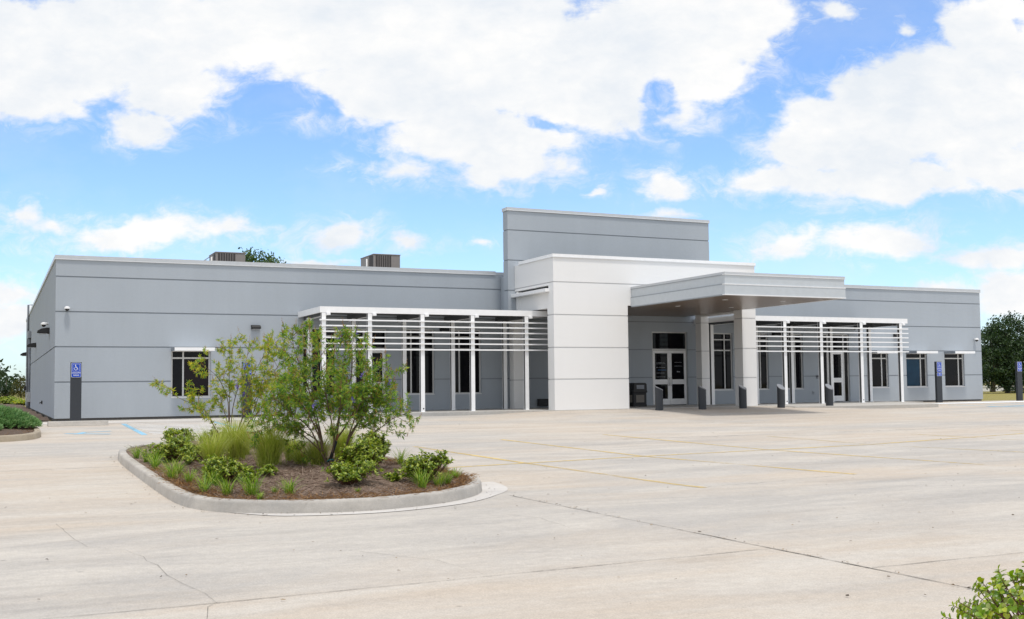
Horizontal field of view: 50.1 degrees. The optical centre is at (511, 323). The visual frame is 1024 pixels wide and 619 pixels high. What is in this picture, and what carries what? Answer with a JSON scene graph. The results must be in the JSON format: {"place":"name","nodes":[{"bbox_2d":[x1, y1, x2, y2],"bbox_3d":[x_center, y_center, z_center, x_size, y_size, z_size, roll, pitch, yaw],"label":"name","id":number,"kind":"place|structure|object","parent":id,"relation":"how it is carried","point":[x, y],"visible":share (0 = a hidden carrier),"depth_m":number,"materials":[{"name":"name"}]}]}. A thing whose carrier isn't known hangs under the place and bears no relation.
{"place":"outdoors","nodes":[
{"label":"outdoors","id":0,"kind":"place"},
{"bbox_2d":[0,400,1023,618],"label":"parking lot","id":1,"kind":"structure","parent":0,"point":[55,570],"depth_m":11.29,"materials":[{"name":"concrete"}]},
{"bbox_2d":[0,426,40,441],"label":"planter kerb","id":2,"kind":"structure","parent":1,"relation":"on","point":[36,434],"depth_m":25.98,"materials":[{"name":"beige concrete"}]},
{"bbox_2d":[0,427,33,434],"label":"planter mulch","id":3,"kind":"object","parent":2,"relation":"on","point":[11,431],"visible":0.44,"depth_m":27.04,"materials":[{"name":"brown soil"}]},
{"bbox_2d":[0,404,42,428],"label":"juniper shrub","id":4,"kind":"object","parent":3,"relation":"on","point":[14,417],"visible":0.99,"depth_m":28.16,"materials":[{"name":"green plant"}]},
{"bbox_2d":[70,362,81,420],"bbox_3d":[-14.437,2.285,36.267,0.345,2.015,0.146,1,-4,-25],"label":"parking sign","id":5,"kind":"object","parent":1,"relation":"on","point":[75,387],"visible":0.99,"depth_m":36.22,"materials":[{"name":"metal"}]},
{"bbox_2d":[47,420,107,426],"bbox_3d":[-12.901,2.960,32.569,1.660,0.160,0.505,1,-4,-25],"label":"wheel stop","id":6,"kind":"object","parent":1,"relation":"on","point":[77,423],"visible":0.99,"depth_m":32.35,"materials":[{"name":"concrete"}]},
{"bbox_2d":[122,424,146,434],"bbox_3d":[-10.636,2.951,30.760,0.150,0.120,6.001,1,-4,-24],"label":"parking line","id":7,"kind":"object","parent":1,"relation":"on","point":[136,430],"visible":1,"depth_m":30.41,"materials":[{"name":"blue paint"}]},
{"bbox_2d":[42,417,302,424],"bbox_3d":[-11.282,3.193,36.090,8.700,0.001,2.600,1,-4,-25],"label":"ramp apron","id":8,"kind":"object","parent":1,"relation":"on","point":[136,421],"visible":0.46,"depth_m":36.00,"materials":[{"name":"concrete"}]},
{"bbox_2d":[241,362,251,417],"bbox_3d":[-9.356,2.364,38.666,0.345,2.015,0.146,1,-4,-25],"label":"parking sign","id":9,"kind":"object","parent":1,"relation":"on","point":[246,388],"visible":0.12,"depth_m":38.61,"materials":[{"name":"metal"}]},
{"bbox_2d":[118,441,481,512],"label":"island kerb","id":10,"kind":"structure","parent":1,"relation":"on","point":[140,471],"depth_m":13.28,"materials":[{"name":"concrete"}]},
{"bbox_2d":[124,438,476,499],"bbox_3d":[-3.939,2.244,18.263,4.093,0.364,11.055,1,-4,-25],"label":"mulch bed","id":11,"kind":"object","parent":10,"relation":"on","point":[364,485],"visible":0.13,"depth_m":14.40,"materials":[{"name":"brown plant"}]},
{"bbox_2d":[127,445,144,458],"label":"grass tuft","id":12,"kind":"object","parent":11,"relation":"on","point":[137,454],"visible":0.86,"depth_m":19.34,"materials":[{"name":"green plant"}]},
{"bbox_2d":[135,446,154,461],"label":"grass tuft","id":13,"kind":"object","parent":11,"relation":"on","point":[144,459],"visible":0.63,"depth_m":18.53,"materials":[{"name":"green plant"}]},
{"bbox_2d":[145,447,164,463],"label":"grass tuft","id":14,"kind":"object","parent":11,"relation":"on","point":[157,453],"visible":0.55,"depth_m":17.96,"materials":[{"name":"green plant"}]},
{"bbox_2d":[144,454,167,467],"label":"grass tuft","id":15,"kind":"object","parent":11,"relation":"on","point":[156,463],"visible":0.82,"depth_m":17.20,"materials":[{"name":"green plant"}]},
{"bbox_2d":[142,430,201,462],"bbox_3d":[-5.605,2.066,18.558,1.293,0.573,1.385,1,-4,-25],"label":"shrub","id":16,"kind":"object","parent":11,"relation":"on","point":[171,446],"visible":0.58,"depth_m":18.27,"materials":[{"name":"green plant"}]},
{"bbox_2d":[153,454,192,478],"bbox_3d":[-4.866,2.021,15.583,0.642,0.437,0.711,-2,-3,18],"label":"grass tuft","id":17,"kind":"object","parent":11,"relation":"on","point":[171,474],"visible":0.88,"depth_m":15.57,"materials":[{"name":"green plant"}]},
{"bbox_2d":[168,458,190,473],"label":"grass tuft","id":18,"kind":"object","parent":11,"relation":"on","point":[180,465],"visible":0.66,"depth_m":16.24,"materials":[{"name":"green plant"}]},
{"bbox_2d":[163,426,197,440],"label":"shrub","id":19,"kind":"object","parent":11,"relation":"on","point":[167,434],"visible":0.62,"depth_m":22.26,"materials":[{"name":"green plant"}]},
{"bbox_2d":[176,442,200,463],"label":"shrub","id":20,"kind":"object","parent":11,"relation":"on","point":[187,448],"visible":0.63,"depth_m":17.50,"materials":[{"name":"green plant"}]},
{"bbox_2d":[180,468,200,482],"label":"grass tuft","id":21,"kind":"object","parent":11,"relation":"on","point":[189,478],"visible":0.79,"depth_m":15.21,"materials":[{"name":"green plant"}]},
{"bbox_2d":[187,471,221,491],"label":"grass tuft","id":22,"kind":"object","parent":11,"relation":"on","point":[203,486],"visible":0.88,"depth_m":14.02,"materials":[{"name":"green plant"}]},
{"bbox_2d":[180,441,229,462],"bbox_3d":[-4.778,2.009,17.085,0.619,0.363,0.649,-3,-4,32],"label":"shrub","id":23,"kind":"object","parent":11,"relation":"on","point":[193,457],"visible":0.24,"depth_m":17.02,"materials":[{"name":"green plant"}]},
{"bbox_2d":[200,463,221,482],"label":"shrub","id":24,"kind":"object","parent":11,"relation":"on","point":[208,469],"visible":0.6,"depth_m":14.74,"materials":[{"name":"green plant"}]},
{"bbox_2d":[194,466,231,486],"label":"grass tuft","id":25,"kind":"object","parent":11,"relation":"on","point":[211,480],"visible":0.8,"depth_m":14.61,"materials":[{"name":"green plant"}]},
{"bbox_2d":[186,424,243,461],"bbox_3d":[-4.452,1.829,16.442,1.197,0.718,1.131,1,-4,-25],"label":"ornamental grass","id":26,"kind":"object","parent":11,"relation":"on","point":[214,446],"depth_m":16.36,"materials":[{"name":"green plant"}]},
{"bbox_2d":[195,454,247,481],"bbox_3d":[-3.966,1.990,15.097,0.770,0.413,0.831,-1,-3,0],"label":"shrub","id":27,"kind":"object","parent":11,"relation":"on","point":[233,465],"visible":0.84,"depth_m":14.97,"materials":[{"name":"green plant"}]},
{"bbox_2d":[148,329,298,447],"bbox_3d":[-5.102,1.129,19.385,2.611,2.232,1.354,0,-3,-16],"label":"chaste tree","id":28,"kind":"object","parent":11,"relation":"on","point":[257,387],"visible":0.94,"depth_m":19.51,"materials":[{"name":"green plant"}]},
{"bbox_2d":[207,472,244,495],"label":"grass tuft","id":29,"kind":"object","parent":11,"relation":"on","point":[227,489],"visible":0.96,"depth_m":13.54,"materials":[{"name":"green plant"}]},
{"bbox_2d":[209,412,255,460],"bbox_3d":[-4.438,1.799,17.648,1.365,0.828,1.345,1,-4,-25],"label":"ornamental grass","id":30,"kind":"object","parent":11,"relation":"on","point":[236,450],"depth_m":17.52,"materials":[{"name":"green plant"}]},
{"bbox_2d":[238,465,259,482],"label":"shrub","id":31,"kind":"object","parent":11,"relation":"on","point":[249,472],"visible":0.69,"depth_m":14.39,"materials":[{"name":"green plant"}]},
{"bbox_2d":[235,470,267,495],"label":"grass tuft","id":32,"kind":"object","parent":11,"relation":"on","point":[250,490],"visible":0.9,"depth_m":13.52,"materials":[{"name":"green plant"}]},
{"bbox_2d":[253,491,264,499],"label":"grass tuft","id":33,"kind":"object","parent":11,"relation":"on","point":[260,495],"visible":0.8,"depth_m":13.14,"materials":[{"name":"green plant"}]},
{"bbox_2d":[228,418,295,467],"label":"ornamental grass","id":34,"kind":"object","parent":11,"relation":"on","point":[270,449],"depth_m":15.76,"materials":[{"name":"green plant"}]},
{"bbox_2d":[257,464,278,476],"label":"shrub","id":35,"kind":"object","parent":11,"relation":"on","point":[269,469],"visible":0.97,"depth_m":14.94,"materials":[{"name":"green plant"}]},
{"bbox_2d":[274,477,306,493],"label":"grass tuft","id":36,"kind":"object","parent":11,"relation":"on","point":[290,488],"visible":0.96,"depth_m":13.39,"materials":[{"name":"green plant"}]},
{"bbox_2d":[282,435,305,460],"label":"ornamental grass","id":37,"kind":"object","parent":11,"relation":"on","point":[288,457],"depth_m":17.06,"materials":[{"name":"green plant"}]},
{"bbox_2d":[288,447,310,466],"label":"ornamental grass","id":38,"kind":"object","parent":11,"relation":"on","point":[299,457],"depth_m":16.22,"materials":[{"name":"green plant"}]},
{"bbox_2d":[294,434,339,466],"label":"ornamental grass","id":39,"kind":"object","parent":11,"relation":"on","point":[315,453],"depth_m":15.98,"materials":[{"name":"green plant"}]},
{"bbox_2d":[242,316,419,465],"bbox_3d":[-2.689,0.987,15.809,2.502,2.242,1.827,-3,-4,31],"label":"chaste tree","id":40,"kind":"object","parent":11,"relation":"on","point":[344,395],"visible":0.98,"depth_m":15.85,"materials":[{"name":"green plant"}]},
{"bbox_2d":[324,422,359,459],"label":"ornamental grass","id":41,"kind":"object","parent":11,"relation":"on","point":[343,437],"depth_m":17.14,"materials":[{"name":"green plant"}]},
{"bbox_2d":[320,456,383,484],"bbox_3d":[-2.079,1.915,14.159,0.812,0.372,0.690,-2,-4,26],"label":"shrub","id":42,"kind":"object","parent":11,"relation":"on","point":[346,472],"visible":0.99,"depth_m":14.05,"materials":[{"name":"green plant"}]},
{"bbox_2d":[334,430,389,467],"bbox_3d":[-2.004,1.776,15.160,0.872,0.588,0.953,3,-5,-45],"label":"shrub","id":43,"kind":"object","parent":11,"relation":"on","point":[368,450],"visible":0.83,"depth_m":14.98,"materials":[{"name":"green plant"}]},
{"bbox_2d":[362,429,391,462],"bbox_3d":[-2.178,1.921,17.133,0.518,0.580,0.671,1,-4,-25],"label":"shrub","id":44,"kind":"object","parent":11,"relation":"on","point":[382,440],"visible":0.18,"depth_m":16.97,"materials":[{"name":"green plant"}]},
{"bbox_2d":[382,470,410,481],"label":"shrub","id":45,"kind":"object","parent":11,"relation":"on","point":[395,476],"visible":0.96,"depth_m":14.54,"materials":[{"name":"green plant"}]},
{"bbox_2d":[387,449,411,465],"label":"grass tuft","id":46,"kind":"object","parent":11,"relation":"on","point":[400,455],"visible":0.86,"depth_m":16.77,"materials":[{"name":"green plant"}]},
{"bbox_2d":[405,467,433,488],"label":"grass tuft","id":47,"kind":"object","parent":11,"relation":"on","point":[422,480],"visible":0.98,"depth_m":14.13,"materials":[{"name":"green plant"}]},
{"bbox_2d":[394,448,453,482],"bbox_3d":[-1.180,1.908,14.708,0.744,0.482,0.692,1,-4,-25],"label":"shrub","id":48,"kind":"object","parent":11,"relation":"on","point":[418,461],"visible":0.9,"depth_m":14.60,"materials":[{"name":"green plant"}]},
{"bbox_2d":[430,471,450,485],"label":"grass tuft","id":49,"kind":"object","parent":11,"relation":"on","point":[437,482],"visible":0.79,"depth_m":14.49,"materials":[{"name":"green plant"}]},
{"bbox_2d":[439,468,455,484],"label":"grass tuft","id":50,"kind":"object","parent":11,"relation":"on","point":[445,481],"visible":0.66,"depth_m":14.96,"materials":[{"name":"green plant"}]},
{"bbox_2d":[149,468,478,500],"bbox_3d":[-2.465,2.238,15.155,4.522,0.224,4.587,1,-4,-25],"label":"stray pine straw","id":51,"kind":"object","parent":10,"relation":"on","point":[305,500],"visible":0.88,"depth_m":13.95,"materials":[{"name":"brown plant"}]},
{"bbox_2d":[231,482,507,515],"bbox_3d":[-1.234,2.275,14.273,1.686,0.030,4.626,-3,-4,39],"label":"kerb apron","id":52,"kind":"object","parent":1,"relation":"on","point":[492,488],"visible":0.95,"depth_m":13.53,"materials":[{"name":"concrete"}]},
{"bbox_2d":[47,548,770,618],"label":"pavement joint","id":53,"kind":"object","parent":1,"relation":"on","point":[390,585],"visible":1,"depth_m":7.94,"materials":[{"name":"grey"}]},
{"bbox_2d":[414,446,702,487],"bbox_3d":[0.286,2.488,19.611,0.174,0.176,9.540,1,-4,-30],"label":"stall line","id":54,"kind":"object","parent":1,"relation":"on","point":[561,467],"visible":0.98,"depth_m":19.53,"materials":[{"name":"yellow paint"}]},
{"bbox_2d":[500,439,852,473],"bbox_3d":[2.432,2.564,21.583,0.562,0.200,10.232,2,-4,-34],"label":"stall line","id":55,"kind":"object","parent":1,"relation":"on","point":[675,458],"visible":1,"depth_m":20.97,"materials":[{"name":"yellow paint"}]},
{"bbox_2d":[446,433,1023,467],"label":"stall line","id":56,"kind":"object","parent":1,"relation":"on","point":[698,453],"visible":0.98,"depth_m":21.43,"materials":[{"name":"yellow paint"}]},
{"bbox_2d":[510,495,1016,597],"bbox_3d":[2.795,1.933,8.730,0.033,0.001,13.250,1,-4,-25],"label":"pavement joint","id":57,"kind":"object","parent":1,"relation":"on","point":[764,546],"visible":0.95,"depth_m":9.57,"materials":[{"name":"grey concrete"}]},
{"bbox_2d":[603,434,970,463],"bbox_3d":[5.092,2.624,23.277,0.575,0.206,10.447,2,-4,-35],"label":"stall line","id":58,"kind":"object","parent":1,"relation":"on","point":[768,449],"visible":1,"depth_m":22.37,"materials":[{"name":"yellow paint"}]},
{"bbox_2d":[825,384,833,405],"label":"bollard","id":59,"kind":"object","parent":1,"relation":"on","point":[829,393],"visible":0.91,"depth_m":43.61,"materials":[{"name":"metal"}]},
{"bbox_2d":[934,362,942,401],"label":"parking sign","id":60,"kind":"object","parent":1,"relation":"on","point":[938,382],"visible":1,"depth_m":52.73,"materials":[{"name":"metal"}]},
{"bbox_2d":[937,401,1023,403],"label":"bay line","id":61,"kind":"object","parent":1,"relation":"on","point":[980,402],"visible":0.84,"depth_m":51.08,"materials":[{"name":"white paint"}]},
{"bbox_2d":[1015,361,1022,400],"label":"parking sign","id":62,"kind":"object","parent":1,"relation":"on","point":[1018,380],"visible":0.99,"depth_m":55.07,"materials":[{"name":"metal"}]},
{"bbox_2d":[0,382,1023,421],"bbox_3d":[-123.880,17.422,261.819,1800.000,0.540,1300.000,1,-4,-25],"label":"ground","id":63,"kind":"structure","parent":0,"point":[993,396],"depth_m":77.18,"materials":[{"name":"green plant"}]},
{"bbox_2d":[0,379,18,396],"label":"tree","id":64,"kind":"object","parent":63,"relation":"on","point":[5,392],"visible":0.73,"depth_m":92.53,"materials":[{"name":"green plant"}]},
{"bbox_2d":[0,359,25,388],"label":"tree","id":65,"kind":"object","parent":63,"relation":"on","point":[12,379],"visible":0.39,"depth_m":141.61,"materials":[{"name":"green plant"}]},
{"bbox_2d":[9,375,25,399],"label":"tree","id":66,"kind":"object","parent":63,"relation":"on","point":[21,388],"visible":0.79,"depth_m":92.02,"materials":[{"name":"green plant"}]},
{"bbox_2d":[10,398,24,404],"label":"shrub","id":67,"kind":"object","parent":63,"relation":"on","point":[21,402],"visible":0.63,"depth_m":79.66,"materials":[{"name":"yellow plant"}]},
{"bbox_2d":[0,403,49,420],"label":"soil strip","id":68,"kind":"object","parent":63,"relation":"on","point":[31,412],"visible":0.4,"depth_m":55.90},
{"bbox_2d":[0,395,21,403],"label":"shrub","id":69,"kind":"object","parent":68,"relation":"on","point":[7,400],"visible":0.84,"depth_m":83.35,"materials":[{"name":"green plant"}]},
{"bbox_2d":[238,247,285,262],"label":"tree","id":70,"kind":"object","parent":63,"relation":"on","point":[250,257],"visible":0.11,"depth_m":82.05,"materials":[{"name":"green plant"}]},
{"bbox_2d":[25,207,982,420],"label":"office building","id":71,"kind":"structure","parent":63,"relation":"on","point":[623,301],"depth_m":42.19,"materials":[{"name":"grey paint"}]},
{"bbox_2d":[24,304,32,407],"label":"wall conduit","id":72,"kind":"object","parent":71,"relation":"attached to","point":[27,386],"depth_m":61.52,"materials":[{"name":"metal"}]},
{"bbox_2d":[27,343,35,347],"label":"wall lamp","id":73,"kind":"object","parent":71,"relation":"attached to","point":[31,345],"visible":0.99,"depth_m":53.67,"materials":[{"name":"black metal"}]},
{"bbox_2d":[37,327,49,333],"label":"wall lamp","id":74,"kind":"object","parent":71,"relation":"attached to","point":[46,330],"visible":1,"depth_m":40.85,"materials":[{"name":"black metal"}]},
{"bbox_2d":[171,351,209,397],"bbox_3d":[-11.450,1.794,39.046,1.360,1.698,0.147,1,-4,-25],"label":"window","id":75,"kind":"structure","parent":71,"relation":"in","point":[181,373],"depth_m":39.05,"materials":[{"name":"glass"}]},
{"bbox_2d":[209,251,245,261],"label":"air conditioner","id":76,"kind":"object","parent":71,"relation":"on","point":[229,256],"visible":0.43,"depth_m":45.77,"materials":[{"name":"grey metal"}]},
{"bbox_2d":[251,325,260,329],"bbox_3d":[-9.338,0.127,39.967,0.330,0.162,0.200,1,-4,-25],"label":"wall lamp","id":77,"kind":"object","parent":71,"relation":"attached to","point":[257,327],"visible":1,"depth_m":39.90,"materials":[{"name":"black metal"}]},
{"bbox_2d":[302,328,335,394],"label":"window","id":78,"kind":"structure","parent":71,"relation":"in","point":[328,334],"depth_m":41.11,"materials":[{"name":"glass"}]},
{"bbox_2d":[356,329,386,410],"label":"door","id":79,"kind":"structure","parent":71,"relation":"in","point":[375,353],"depth_m":42.08,"materials":[{"name":"metal"}]},
{"bbox_2d":[360,254,400,267],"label":"air conditioner","id":80,"kind":"object","parent":71,"relation":"on","point":[382,260],"visible":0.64,"depth_m":48.74,"materials":[{"name":"grey metal"}]},
{"bbox_2d":[406,329,434,394],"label":"window","id":81,"kind":"structure","parent":71,"relation":"in","point":[413,377],"depth_m":42.79,"materials":[{"name":"glass"}]},
{"bbox_2d":[440,328,449,331],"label":"wall lamp","id":82,"kind":"object","parent":71,"relation":"attached to","point":[444,329],"visible":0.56,"depth_m":43.05,"materials":[{"name":"black metal"}]},
{"bbox_2d":[455,330,481,393],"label":"window","id":83,"kind":"structure","parent":71,"relation":"in","point":[462,358],"depth_m":43.64,"materials":[{"name":"glass"}]},
{"bbox_2d":[652,332,687,404],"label":"door","id":84,"kind":"structure","parent":71,"relation":"in","point":[669,349],"depth_m":47.74,"materials":[{"name":"glass"}]},
{"bbox_2d":[714,333,732,390],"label":"window","id":85,"kind":"structure","parent":71,"relation":"in","point":[722,341],"depth_m":48.98,"materials":[{"name":"glass"}]},
{"bbox_2d":[758,333,768,389],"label":"window","id":86,"kind":"structure","parent":71,"relation":"in","point":[762,356],"depth_m":49.93,"materials":[{"name":"glass"}]},
{"bbox_2d":[786,334,802,389],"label":"window","id":87,"kind":"structure","parent":71,"relation":"in","point":[798,374],"depth_m":50.76,"materials":[{"name":"glass"}]},
{"bbox_2d":[823,334,849,400],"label":"door","id":88,"kind":"structure","parent":71,"relation":"in","point":[840,359],"depth_m":51.77,"materials":[{"name":"metal"}]},
{"bbox_2d":[867,354,888,387],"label":"window","id":89,"kind":"structure","parent":71,"relation":"in","point":[879,361],"depth_m":52.86,"materials":[{"name":"glass"}]},
{"bbox_2d":[906,354,926,387],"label":"window","id":90,"kind":"structure","parent":71,"relation":"in","point":[915,363],"depth_m":53.89,"materials":[{"name":"glass"}]},
{"bbox_2d":[944,354,964,386],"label":"window","id":91,"kind":"structure","parent":71,"relation":"in","point":[954,377],"depth_m":54.97,"materials":[{"name":"glass"}]},
{"bbox_2d":[981,329,1001,391],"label":"tree","id":92,"kind":"object","parent":63,"relation":"on","point":[992,390],"visible":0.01,"depth_m":101.69,"materials":[{"name":"green plant"}]},
{"bbox_2d":[983,386,1011,390],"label":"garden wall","id":93,"kind":"structure","parent":63,"relation":"on","point":[984,388],"depth_m":108.53,"materials":[{"name":"white"}]},
{"bbox_2d":[981,310,1023,392],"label":"tree","id":94,"kind":"object","parent":63,"relation":"on","point":[1007,354],"visible":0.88,"depth_m":90.66,"materials":[{"name":"green plant"}]},
{"bbox_2d":[0,0,1023,390],"label":"sky","id":95,"kind":"structure","parent":0,"point":[863,142],"materials":[{"name":"blue"}]},
{"bbox_2d":[285,401,938,418],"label":"sidewalk","id":96,"kind":"structure","parent":0,"point":[842,404],"depth_m":43.08,"materials":[{"name":"concrete"}]},
{"bbox_2d":[298,306,547,412],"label":"pergola","id":97,"kind":"object","parent":96,"relation":"on","point":[450,316],"visible":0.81,"depth_m":40.39,"materials":[{"name":"white paint"}]},
{"bbox_2d":[629,383,646,406],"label":"litter bin","id":98,"kind":"object","parent":96,"relation":"on","point":[637,394],"visible":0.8,"depth_m":44.86,"materials":[{"name":"black plastic"}]},
{"bbox_2d":[655,386,662,410],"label":"bollard","id":99,"kind":"object","parent":96,"relation":"on","point":[658,399],"visible":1,"depth_m":40.18,"materials":[{"name":"stone"}]},
{"bbox_2d":[698,386,705,409],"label":"bollard","id":100,"kind":"object","parent":96,"relation":"on","point":[702,398],"visible":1,"depth_m":40.98,"materials":[{"name":"metal"}]},
{"bbox_2d":[738,385,746,408],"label":"bollard","id":101,"kind":"object","parent":96,"relation":"on","point":[742,397],"visible":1,"depth_m":41.82,"materials":[{"name":"metal"}]},
{"bbox_2d":[777,384,784,407],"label":"bollard","id":102,"kind":"object","parent":96,"relation":"on","point":[780,396],"visible":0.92,"depth_m":42.39,"materials":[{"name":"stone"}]},
{"bbox_2d":[693,315,908,404],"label":"pergola","id":103,"kind":"object","parent":96,"relation":"on","point":[783,323],"visible":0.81,"depth_m":48.25,"materials":[{"name":"white paint"}]},
{"bbox_2d":[941,561,1023,618],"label":"shrub","id":104,"kind":"object","parent":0,"point":[988,609],"visible":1,"depth_m":5.71,"materials":[{"name":"green plant"}]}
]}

